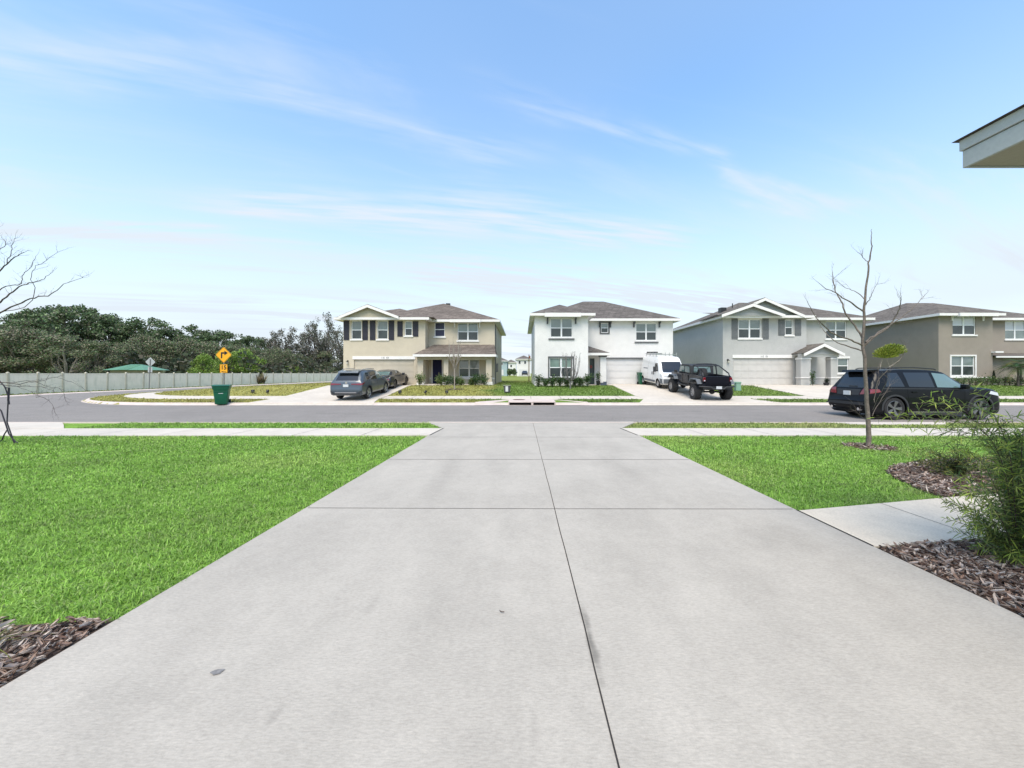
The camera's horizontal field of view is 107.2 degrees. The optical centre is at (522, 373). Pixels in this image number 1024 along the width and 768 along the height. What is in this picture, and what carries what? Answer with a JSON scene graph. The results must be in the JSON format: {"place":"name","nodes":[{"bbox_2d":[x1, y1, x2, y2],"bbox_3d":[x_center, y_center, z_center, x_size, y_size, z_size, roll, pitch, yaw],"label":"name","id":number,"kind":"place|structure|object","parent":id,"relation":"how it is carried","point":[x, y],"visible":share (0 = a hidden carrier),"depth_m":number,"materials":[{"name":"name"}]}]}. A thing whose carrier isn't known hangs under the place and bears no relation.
{"place":"outdoors","nodes":[
{"label":"outdoors","id":0,"kind":"place"},
{"bbox_2d":[0,616,114,687],"bbox_3d":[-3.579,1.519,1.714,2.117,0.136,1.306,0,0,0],"label":"mulch","id":1,"kind":"object","parent":0,"point":[27,645],"visible":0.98,"depth_m":2.14,"materials":[{"name":"brown wood"}]},
{"bbox_2d":[105,364,166,372],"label":"shed","id":2,"kind":"structure","parent":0,"point":[135,368],"depth_m":49.11,"materials":[{"name":"green metal"}]},
{"bbox_2d":[0,382,300,395],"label":"fence line grass","id":3,"kind":"structure","parent":0,"point":[132,389],"depth_m":38.74,"materials":[{"name":"green plant"}]},
{"bbox_2d":[0,428,441,435],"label":"pavement","id":4,"kind":"structure","parent":0,"point":[229,431],"depth_m":10.93,"materials":[{"name":"concrete"}]},
{"bbox_2d":[72,421,438,427],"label":"verge grass","id":5,"kind":"structure","parent":0,"point":[251,425],"depth_m":12.44,"materials":[{"name":"green plant"}]},
{"bbox_2d":[244,385,410,404],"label":"driveway","id":6,"kind":"structure","parent":0,"point":[320,395],"depth_m":23.11,"materials":[{"name":"concrete"}]},
{"bbox_2d":[330,368,388,398],"bbox_3d":[-10.250,0.552,24.345,2.280,1.810,4.946,0,4,0],"label":"parked car","id":7,"kind":"object","parent":6,"relation":"on","point":[366,383],"visible":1,"depth_m":22.27,"materials":[{"name":"blue paint"}]},
{"bbox_2d":[377,369,408,388],"bbox_3d":[-10.300,0.386,29.236,2.240,1.390,4.620,0,4,0],"label":"parked car","id":8,"kind":"object","parent":6,"relation":"on","point":[395,378],"visible":0.56,"depth_m":28.20,"materials":[{"name":"paint"}]},
{"bbox_2d":[466,380,533,385],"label":"side yard grass","id":9,"kind":"structure","parent":0,"point":[514,382],"depth_m":38.20,"materials":[{"name":"green plant"}]},
{"bbox_2d":[0,423,1023,767],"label":"driveway","id":10,"kind":"structure","parent":0,"point":[362,621],"depth_m":2.15,"materials":[{"name":"concrete"}]},
{"bbox_2d":[430,425,873,767],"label":"driveway joints","id":11,"kind":"object","parent":10,"relation":"on","point":[575,589],"visible":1,"depth_m":3.42,"materials":[{"name":"grey concrete"}]},
{"bbox_2d":[0,373,1023,626],"bbox_3d":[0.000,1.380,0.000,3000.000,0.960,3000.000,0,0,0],"label":"ground","id":12,"kind":"structure","parent":0,"point":[232,467],"depth_m":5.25,"materials":[{"name":"green plant"}]},
{"bbox_2d":[0,381,17,442],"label":"tree strap","id":13,"kind":"object","parent":12,"relation":"on","point":[6,421],"visible":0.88,"depth_m":8.99,"materials":[{"name":"black fabric"}]},
{"bbox_2d":[5,313,41,343],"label":"oak tree","id":14,"kind":"object","parent":12,"relation":"on","point":[10,315],"visible":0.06,"depth_m":71.53,"materials":[{"name":"green plant"}]},
{"bbox_2d":[0,332,55,372],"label":"scrub tree","id":15,"kind":"object","parent":12,"relation":"on","point":[17,352],"visible":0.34,"depth_m":50.46,"materials":[{"name":"green plant"}]},
{"bbox_2d":[0,422,63,427],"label":"kerb ramp","id":16,"kind":"structure","parent":12,"relation":"on","point":[35,424],"depth_m":12.38,"materials":[{"name":"concrete"}]},
{"bbox_2d":[0,325,93,372],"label":"scrub tree","id":17,"kind":"object","parent":12,"relation":"on","point":[12,333],"visible":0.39,"depth_m":51.47,"materials":[{"name":"green plant"}]},
{"bbox_2d":[0,226,96,419],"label":"bare tree","id":18,"kind":"object","parent":12,"relation":"on","point":[24,301],"visible":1,"depth_m":8.73,"materials":[{"name":"brown plant"}]},
{"bbox_2d":[0,306,106,360],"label":"oak tree","id":19,"kind":"object","parent":12,"relation":"on","point":[38,316],"visible":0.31,"depth_m":67.77,"materials":[{"name":"green plant"}]},
{"bbox_2d":[0,329,117,372],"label":"scrub tree","id":20,"kind":"object","parent":12,"relation":"on","point":[51,336],"visible":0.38,"depth_m":51.84,"materials":[{"name":"green plant"}]},
{"bbox_2d":[8,335,121,372],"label":"scrub tree","id":21,"kind":"object","parent":12,"relation":"on","point":[77,352],"visible":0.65,"depth_m":51.91,"materials":[{"name":"green plant"}]},
{"bbox_2d":[30,304,107,347],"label":"oak tree","id":22,"kind":"object","parent":12,"relation":"on","point":[79,308],"visible":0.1,"depth_m":74.32,"materials":[{"name":"green plant"}]},
{"bbox_2d":[37,339,136,372],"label":"scrub tree","id":23,"kind":"object","parent":12,"relation":"on","point":[110,357],"visible":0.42,"depth_m":55.34,"materials":[{"name":"green plant"}]},
{"bbox_2d":[48,311,143,362],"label":"oak tree","id":24,"kind":"object","parent":12,"relation":"on","point":[106,321],"visible":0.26,"depth_m":72.88,"materials":[{"name":"green plant"}]},
{"bbox_2d":[68,342,164,370],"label":"scrub tree","id":25,"kind":"object","parent":12,"relation":"on","point":[126,345],"visible":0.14,"depth_m":61.86,"materials":[{"name":"green plant"}]},
{"bbox_2d":[72,313,184,361],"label":"oak tree","id":26,"kind":"object","parent":12,"relation":"on","point":[137,324],"visible":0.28,"depth_m":75.43,"materials":[{"name":"green plant"}]},
{"bbox_2d":[0,372,258,394],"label":"privacy fence","id":27,"kind":"object","parent":12,"relation":"on","point":[86,381],"visible":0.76,"depth_m":38.59,"materials":[{"name":"plastic"}]},
{"bbox_2d":[109,333,175,367],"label":"scrub tree","id":28,"kind":"object","parent":12,"relation":"on","point":[139,341],"visible":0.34,"depth_m":65.11,"materials":[{"name":"green plant"}]},
{"bbox_2d":[111,329,198,364],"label":"oak tree","id":29,"kind":"object","parent":12,"relation":"on","point":[160,332],"visible":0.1,"depth_m":78.39,"materials":[{"name":"green plant"}]},
{"bbox_2d":[131,340,212,369],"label":"scrub tree","id":30,"kind":"object","parent":12,"relation":"on","point":[174,351],"visible":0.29,"depth_m":65.77,"materials":[{"name":"green plant"}]},
{"bbox_2d":[10,350,342,382],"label":"understorey","id":31,"kind":"object","parent":12,"relation":"on","point":[180,367],"visible":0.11,"depth_m":62.65,"materials":[{"name":"green plant"}]},
{"bbox_2d":[155,337,216,372],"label":"scrub tree","id":32,"kind":"object","parent":12,"relation":"on","point":[204,345],"visible":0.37,"depth_m":68.95,"materials":[{"name":"green plant"}]},
{"bbox_2d":[142,324,234,362],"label":"oak tree","id":33,"kind":"object","parent":12,"relation":"on","point":[191,329],"visible":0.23,"depth_m":85.76,"materials":[{"name":"green plant"}]},
{"bbox_2d":[162,328,215,352],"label":"oak tree","id":34,"kind":"object","parent":12,"relation":"on","point":[172,331],"visible":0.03,"depth_m":80.93,"materials":[{"name":"green plant"}]},
{"bbox_2d":[187,353,220,372],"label":"bushy tree","id":35,"kind":"object","parent":12,"relation":"on","point":[203,358],"visible":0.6,"depth_m":58.48,"materials":[{"name":"green plant"}]},
{"bbox_2d":[194,341,235,359],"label":"scrub tree","id":36,"kind":"object","parent":12,"relation":"on","point":[217,346],"visible":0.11,"depth_m":73.20,"materials":[{"name":"green plant"}]},
{"bbox_2d":[211,384,231,404],"bbox_3d":[-16.863,1.201,21.206,0.801,1.118,0.943,0,0,-30],"label":"wheeled bin","id":37,"kind":"object","parent":12,"relation":"on","point":[221,392],"visible":1,"depth_m":20.92,"materials":[{"name":"green plastic"}]},
{"bbox_2d":[193,329,252,360],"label":"oak tree","id":38,"kind":"object","parent":12,"relation":"on","point":[229,335],"visible":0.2,"depth_m":88.98,"materials":[{"name":"green plant"}]},
{"bbox_2d":[216,347,230,383],"bbox_3d":[-20.874,-0.203,26.419,1.098,3.244,0.061,0,0,0],"label":"turn sign","id":39,"kind":"object","parent":12,"relation":"on","point":[223,354],"visible":1,"depth_m":26.39,"materials":[{"name":"yellow metal"}]},
{"bbox_2d":[206,350,243,372],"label":"bushy tree","id":40,"kind":"object","parent":12,"relation":"on","point":[233,358],"visible":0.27,"depth_m":62.34,"materials":[{"name":"green plant"}]},
{"bbox_2d":[214,339,259,353],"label":"oak tree","id":41,"kind":"object","parent":12,"relation":"on","point":[239,342],"visible":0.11,"depth_m":91.12,"materials":[{"name":"green plant"}]},
{"bbox_2d":[203,343,278,369],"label":"scrub tree","id":42,"kind":"object","parent":12,"relation":"on","point":[252,349],"visible":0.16,"depth_m":75.53,"materials":[{"name":"green plant"}]},
{"bbox_2d":[225,348,266,376],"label":"bushy tree","id":43,"kind":"object","parent":12,"relation":"on","point":[250,354],"visible":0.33,"depth_m":65.49,"materials":[{"name":"green plant"}]},
{"bbox_2d":[233,335,271,350],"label":"oak tree","id":44,"kind":"object","parent":12,"relation":"on","point":[250,339],"visible":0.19,"depth_m":94.30,"materials":[{"name":"green plant"}]},
{"bbox_2d":[245,350,284,372],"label":"scrub tree","id":45,"kind":"object","parent":12,"relation":"on","point":[269,360],"visible":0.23,"depth_m":79.81,"materials":[{"name":"green plant"}]},
{"bbox_2d":[257,346,300,372],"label":"scrub tree","id":46,"kind":"object","parent":12,"relation":"on","point":[285,353],"visible":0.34,"depth_m":83.68,"materials":[{"name":"green plant"}]},
{"bbox_2d":[257,326,304,369],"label":"moss oak","id":47,"kind":"object","parent":12,"relation":"on","point":[274,337],"visible":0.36,"depth_m":94.64,"materials":[{"name":"grey plant"}]},
{"bbox_2d":[263,372,337,383],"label":"privacy fence","id":48,"kind":"object","parent":12,"relation":"on","point":[282,377],"visible":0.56,"depth_m":70.82,"materials":[{"name":"plastic"}]},
{"bbox_2d":[282,330,330,369],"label":"moss oak","id":49,"kind":"object","parent":12,"relation":"on","point":[310,350],"visible":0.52,"depth_m":98.10,"materials":[{"name":"grey plant"}]},
{"bbox_2d":[298,312,342,372],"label":"moss oak","id":50,"kind":"object","parent":12,"relation":"on","point":[332,345],"visible":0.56,"depth_m":101.18,"materials":[{"name":"grey plant"}]},
{"bbox_2d":[305,350,342,372],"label":"scrub tree","id":51,"kind":"object","parent":12,"relation":"on","point":[328,355],"visible":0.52,"depth_m":98.93,"materials":[{"name":"green plant"}]},
{"bbox_2d":[320,325,342,369],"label":"moss oak","id":52,"kind":"object","parent":12,"relation":"on","point":[335,333],"visible":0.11,"depth_m":110.18,"materials":[{"name":"grey plant"}]},
{"bbox_2d":[334,303,505,384],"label":"two storey house","id":53,"kind":"structure","parent":12,"relation":"on","point":[410,343],"depth_m":31.89,"materials":[{"name":"beige paint"}]},
{"bbox_2d":[350,320,362,340],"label":"window","id":54,"kind":"structure","parent":53,"relation":"in","point":[356,324],"depth_m":31.88,"materials":[{"name":"grey glass"}]},
{"bbox_2d":[376,320,388,340],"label":"window","id":55,"kind":"structure","parent":53,"relation":"in","point":[382,324],"depth_m":31.88,"materials":[{"name":"grey glass"}]},
{"bbox_2d":[354,359,413,384],"bbox_3d":[-11.642,-0.069,31.919,5.066,2.179,0.062,0,0,0],"label":"garage door","id":56,"kind":"structure","parent":53,"relation":"in","point":[406,366],"depth_m":31.90,"materials":[{"name":"beige metal"}]},
{"bbox_2d":[433,360,441,382],"bbox_3d":[-7.425,-0.179,33.095,0.811,2.158,0.050,0,0,0],"label":"front door","id":57,"kind":"structure","parent":53,"relation":"in","point":[437,364],"depth_m":33.07,"materials":[{"name":"blue"}]},
{"bbox_2d":[433,322,445,337],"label":"window","id":58,"kind":"structure","parent":53,"relation":"in","point":[439,326],"depth_m":33.08,"materials":[{"name":"glass"}]},
{"bbox_2d":[456,323,478,341],"bbox_3d":[-4.754,-3.562,33.021,1.990,1.658,0.182,0,0,0],"label":"window","id":59,"kind":"structure","parent":53,"relation":"in","point":[467,332],"depth_m":33.08,"materials":[{"name":"grey glass"}]},
{"bbox_2d":[459,360,478,377],"bbox_3d":[-4.642,-0.359,33.021,1.990,1.630,0.182,0,0,0],"label":"window","id":60,"kind":"structure","parent":53,"relation":"in","point":[467,368],"depth_m":33.08,"materials":[{"name":"white glass"}]},
{"bbox_2d":[0,381,1023,422],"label":"kerb","id":61,"kind":"structure","parent":12,"relation":"on","point":[375,422],"depth_m":13.28,"materials":[{"name":"concrete"}]},
{"bbox_2d":[515,355,531,375],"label":"distant house","id":62,"kind":"structure","parent":12,"relation":"on","point":[523,363],"depth_m":121.00,"materials":[{"name":"white paint"}]},
{"bbox_2d":[81,394,1023,404],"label":"kerb","id":63,"kind":"structure","parent":12,"relation":"on","point":[128,403],"depth_m":21.30,"materials":[{"name":"concrete"}]},
{"bbox_2d":[508,399,555,404],"bbox_3d":[0.540,1.687,22.130,2.640,0.226,2.140,0,0,0],"label":"storm inlet","id":64,"kind":"object","parent":63,"relation":"on","point":[531,402],"visible":0.99,"depth_m":21.15,"materials":[{"name":"concrete"}]},
{"bbox_2d":[90,382,1023,400],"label":"lot grass","id":65,"kind":"structure","parent":12,"relation":"on","point":[604,388],"depth_m":26.88,"materials":[{"name":"green plant"}]},
{"bbox_2d":[446,338,462,388],"bbox_3d":[-4.948,-0.747,27.474,1.373,3.880,1.484,0,0,0],"label":"young bare tree","id":66,"kind":"object","parent":65,"relation":"on","point":[457,361],"visible":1,"depth_m":27.50,"materials":[{"name":"beige plant"}]},
{"bbox_2d":[96,397,1023,402],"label":"verge grass","id":67,"kind":"structure","parent":12,"relation":"on","point":[444,400],"depth_m":22.20,"materials":[{"name":"green plant"}]},
{"bbox_2d":[558,352,580,388],"bbox_3d":[3.631,-0.276,27.781,1.565,2.886,1.543,0,0,-29],"label":"young bare tree","id":68,"kind":"object","parent":12,"relation":"on","point":[567,372],"visible":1,"depth_m":27.70,"materials":[{"name":"grey plant"}]},
{"bbox_2d":[527,302,680,385],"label":"two storey house","id":69,"kind":"structure","parent":12,"relation":"on","point":[611,343],"depth_m":32.60,"materials":[{"name":"white paint"}]},
{"bbox_2d":[550,318,571,336],"bbox_3d":[3.083,-3.561,29.781,1.737,1.485,0.062,0,0,0],"label":"window","id":70,"kind":"structure","parent":69,"relation":"in","point":[559,327],"depth_m":29.78,"materials":[{"name":"grey glass"}]},
{"bbox_2d":[548,356,573,377],"bbox_3d":[3.058,-0.440,29.734,2.057,1.755,0.157,0,0,0],"label":"window","id":71,"kind":"structure","parent":69,"relation":"in","point":[553,361],"depth_m":29.78,"materials":[{"name":"grey glass"}]},
{"bbox_2d":[606,359,642,383],"bbox_3d":[8.854,-0.112,32.719,3.232,2.263,0.062,0,0,0],"label":"garage door","id":72,"kind":"structure","parent":69,"relation":"in","point":[618,371],"depth_m":32.69,"materials":[{"name":"white metal"}]},
{"bbox_2d":[636,323,655,339],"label":"window","id":73,"kind":"structure","parent":69,"relation":"in","point":[644,331],"depth_m":32.68,"materials":[{"name":"grey glass"}]},
{"bbox_2d":[673,297,874,384],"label":"two storey house","id":74,"kind":"structure","parent":12,"relation":"on","point":[764,341],"depth_m":31.39,"materials":[{"name":"grey paint"}]},
{"bbox_2d":[737,318,762,339],"bbox_3d":[18.860,-3.699,31.321,2.057,1.855,0.182,0,0,0],"label":"window","id":75,"kind":"structure","parent":74,"relation":"in","point":[749,328],"depth_m":31.38,"materials":[{"name":"grey glass"}]},
{"bbox_2d":[733,358,792,384],"bbox_3d":[20.013,-0.113,31.419,5.013,2.267,0.062,0,0,0],"label":"garage door","id":76,"kind":"structure","parent":74,"relation":"in","point":[747,371],"depth_m":31.39,"materials":[{"name":"white metal"}]},
{"bbox_2d":[784,320,794,335],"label":"window","id":77,"kind":"structure","parent":74,"relation":"in","point":[788,323],"depth_m":31.38,"materials":[{"name":"white plastic"}]},
{"bbox_2d":[825,321,846,339],"bbox_3d":[27.102,-3.656,32.621,1.968,1.639,0.182,0,0,0],"label":"window","id":78,"kind":"structure","parent":74,"relation":"in","point":[837,327],"depth_m":32.68,"materials":[{"name":"grey glass"}]},
{"bbox_2d":[837,356,849,374],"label":"window","id":79,"kind":"structure","parent":74,"relation":"in","point":[842,360],"depth_m":32.68,"materials":[{"name":"white plastic"}]},
{"bbox_2d":[626,421,1023,427],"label":"verge grass","id":80,"kind":"structure","parent":12,"relation":"on","point":[748,425],"depth_m":12.42,"materials":[{"name":"green plant"}]},
{"bbox_2d":[842,442,898,450],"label":"mulch","id":81,"kind":"object","parent":12,"relation":"on","point":[861,446],"visible":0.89,"depth_m":8.39,"materials":[{"name":"brown wood"}]},
{"bbox_2d":[805,229,940,445],"bbox_3d":[7.859,-0.762,8.548,4.092,4.961,1.649,0,0,0],"label":"bare tree","id":82,"kind":"object","parent":12,"relation":"on","point":[867,411],"visible":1,"depth_m":8.48,"materials":[{"name":"brown plant"}]},
{"bbox_2d":[828,422,945,424],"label":"gutter slab","id":83,"kind":"structure","parent":12,"relation":"on","point":[892,423],"depth_m":12.93,"materials":[{"name":"concrete"}]},
{"bbox_2d":[873,343,907,368],"bbox_3d":[27.053,-0.543,27.795,2.360,3.422,1.254,0,0,0],"label":"pompom tree","id":84,"kind":"object","parent":12,"relation":"on","point":[890,350],"visible":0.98,"depth_m":27.57,"materials":[{"name":"green plant"}]},
{"bbox_2d":[864,303,1023,384],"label":"two storey house","id":85,"kind":"structure","parent":12,"relation":"on","point":[953,341],"depth_m":31.48,"materials":[{"name":"brown paint"}]},
{"bbox_2d":[950,355,976,376],"bbox_3d":[35.942,-0.587,30.834,2.152,1.812,0.157,0,0,0],"label":"window","id":86,"kind":"structure","parent":85,"relation":"in","point":[960,365],"depth_m":30.88,"materials":[{"name":"grey glass"}]},
{"bbox_2d":[951,316,977,335],"bbox_3d":[36.046,-3.855,30.821,2.079,1.686,0.182,0,0,0],"label":"window","id":87,"kind":"structure","parent":85,"relation":"in","point":[962,325],"depth_m":30.88,"materials":[{"name":"grey glass"}]},
{"bbox_2d":[1004,321,1023,340],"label":"window","id":88,"kind":"structure","parent":85,"relation":"in","point":[1014,330],"depth_m":33.48,"materials":[{"name":"grey glass"}]},
{"bbox_2d":[885,457,1012,497],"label":"mulch","id":89,"kind":"object","parent":12,"relation":"on","point":[910,471],"visible":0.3,"depth_m":5.68,"materials":[{"name":"brown wood"}]},
{"bbox_2d":[907,445,995,476],"bbox_3d":[6.754,1.354,5.879,1.075,0.560,1.123,0,0,-41],"label":"shrub","id":90,"kind":"object","parent":89,"relation":"on","point":[949,465],"visible":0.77,"depth_m":5.88,"materials":[{"name":"green plant"}]},
{"bbox_2d":[952,104,1023,167],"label":"porch roof","id":91,"kind":"structure","parent":12,"relation":"on","point":[998,142],"depth_m":2.67,"materials":[{"name":"paint"}]},
{"bbox_2d":[993,359,1023,385],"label":"palm tree","id":92,"kind":"object","parent":12,"relation":"on","point":[1020,373],"visible":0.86,"depth_m":29.48,"materials":[{"name":"green plant"}]},
{"bbox_2d":[997,362,1023,385],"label":"palm tree","id":93,"kind":"object","parent":12,"relation":"on","point":[1018,370],"visible":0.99,"depth_m":29.16,"materials":[{"name":"green plant"}]},
{"bbox_2d":[0,382,1023,421],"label":"road","id":94,"kind":"structure","parent":0,"point":[31,408],"depth_m":16.43,"materials":[{"name":"grey asphalt"}]},
{"bbox_2d":[826,367,999,419],"bbox_3d":[15.668,0.770,15.300,5.237,2.020,2.340,0,0,0],"label":"parked car","id":95,"kind":"object","parent":94,"relation":"on","point":[910,388],"visible":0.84,"depth_m":14.38,"materials":[{"name":"black paint"}]},
{"bbox_2d":[0,0,1023,372],"label":"sky","id":96,"kind":"structure","parent":0,"point":[255,168],"materials":[{"name":"blue"}]},
{"bbox_2d":[124,392,1023,398],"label":"pavement","id":97,"kind":"structure","parent":0,"point":[153,395],"depth_m":23.70,"materials":[{"name":"concrete"}]},
{"bbox_2d":[607,384,787,404],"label":"driveway","id":98,"kind":"structure","parent":0,"point":[650,393],"depth_m":23.60,"materials":[{"name":"concrete"}]},
{"bbox_2d":[641,353,685,387],"bbox_3d":[11.100,-0.304,29.674,2.480,2.613,5.061,0,3,0],"label":"parked van","id":99,"kind":"object","parent":98,"relation":"on","point":[657,370],"visible":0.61,"depth_m":28.43,"materials":[{"name":"white paint"}]},
{"bbox_2d":[668,363,734,399],"bbox_3d":[11.332,0.404,24.315,2.205,2.156,5.286,0,4,0],"label":"parked truck","id":100,"kind":"object","parent":98,"relation":"on","point":[699,379],"visible":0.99,"depth_m":22.78,"materials":[{"name":"metal"}]},
{"bbox_2d":[749,385,832,398],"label":"driveway","id":101,"kind":"structure","parent":0,"point":[820,391],"depth_m":27.30,"materials":[{"name":"concrete"}]},
{"bbox_2d":[622,428,1023,435],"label":"pavement","id":102,"kind":"structure","parent":0,"point":[765,431],"depth_m":10.92,"materials":[{"name":"concrete"}]},
{"bbox_2d":[641,434,1023,509],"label":"lawn grass","id":103,"kind":"structure","parent":0,"point":[704,442],"depth_m":7.06,"materials":[{"name":"green plant"}]},
{"bbox_2d":[799,493,1008,547],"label":"walkway","id":104,"kind":"structure","parent":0,"point":[878,524],"depth_m":4.02,"materials":[{"name":"concrete"}]},
{"bbox_2d":[878,538,1023,616],"bbox_3d":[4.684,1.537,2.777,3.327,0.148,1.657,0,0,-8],"label":"mulch","id":105,"kind":"object","parent":0,"point":[965,562],"visible":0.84,"depth_m":2.98,"materials":[{"name":"brown wood"}]},
{"bbox_2d":[868,382,1023,566],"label":"feathery shrub","id":106,"kind":"object","parent":105,"relation":"on","point":[1006,509],"visible":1,"depth_m":3.02,"materials":[{"name":"green plant"}]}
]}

